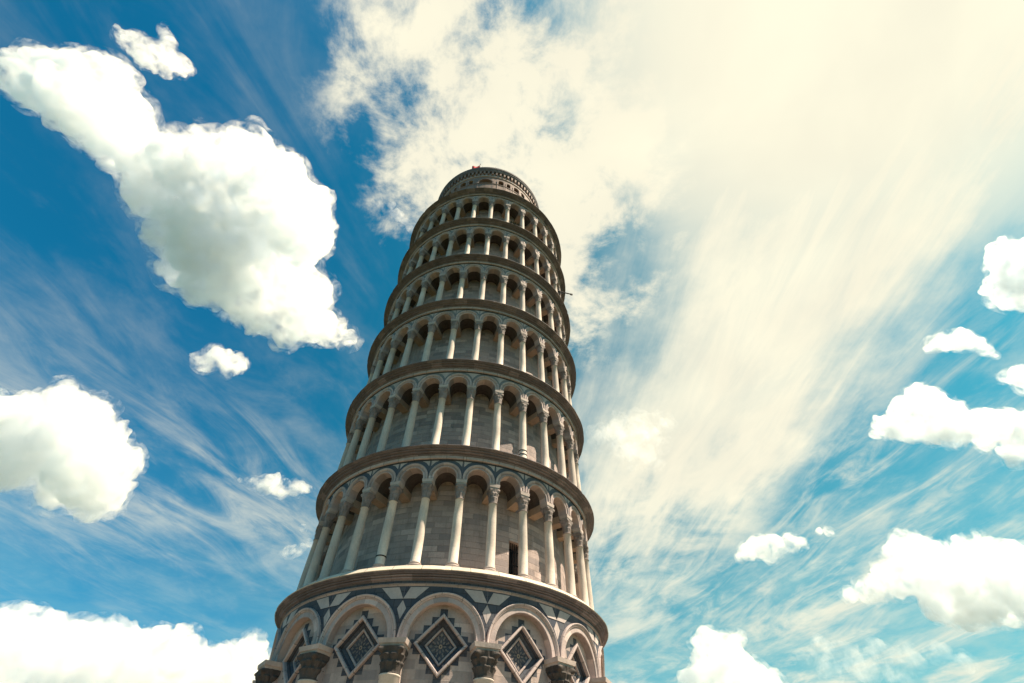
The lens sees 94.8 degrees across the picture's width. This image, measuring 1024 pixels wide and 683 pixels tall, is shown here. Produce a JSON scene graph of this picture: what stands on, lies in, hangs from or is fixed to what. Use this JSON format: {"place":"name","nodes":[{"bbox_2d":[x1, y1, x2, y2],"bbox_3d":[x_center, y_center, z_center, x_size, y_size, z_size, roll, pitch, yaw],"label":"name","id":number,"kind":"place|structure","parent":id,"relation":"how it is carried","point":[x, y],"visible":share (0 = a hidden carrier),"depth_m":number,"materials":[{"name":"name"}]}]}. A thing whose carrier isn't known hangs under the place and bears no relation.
{"place":"outdoors","nodes":[
{"label":"outdoors","id":0,"kind":"place"},
{"bbox_2d":[0,0,1023,682],"label":"sky","id":1,"kind":"structure","parent":0,"point":[790,233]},
{"label":"pavement","id":2,"kind":"structure","parent":0,"visible":0},
{"bbox_2d":[252,166,611,682],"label":"bell tower","id":3,"kind":"structure","parent":2,"relation":"on","point":[455,526],"depth_m":22.91,"materials":[{"name":"stone"}]},
{"bbox_2d":[509,543,517,575],"bbox_3d":[-0.123,10.375,21.107,0.822,2.516,0.759,6,-49,-4],"label":"doorway","id":4,"kind":"structure","parent":3,"relation":"in","point":[511,565],"depth_m":21.47,"materials":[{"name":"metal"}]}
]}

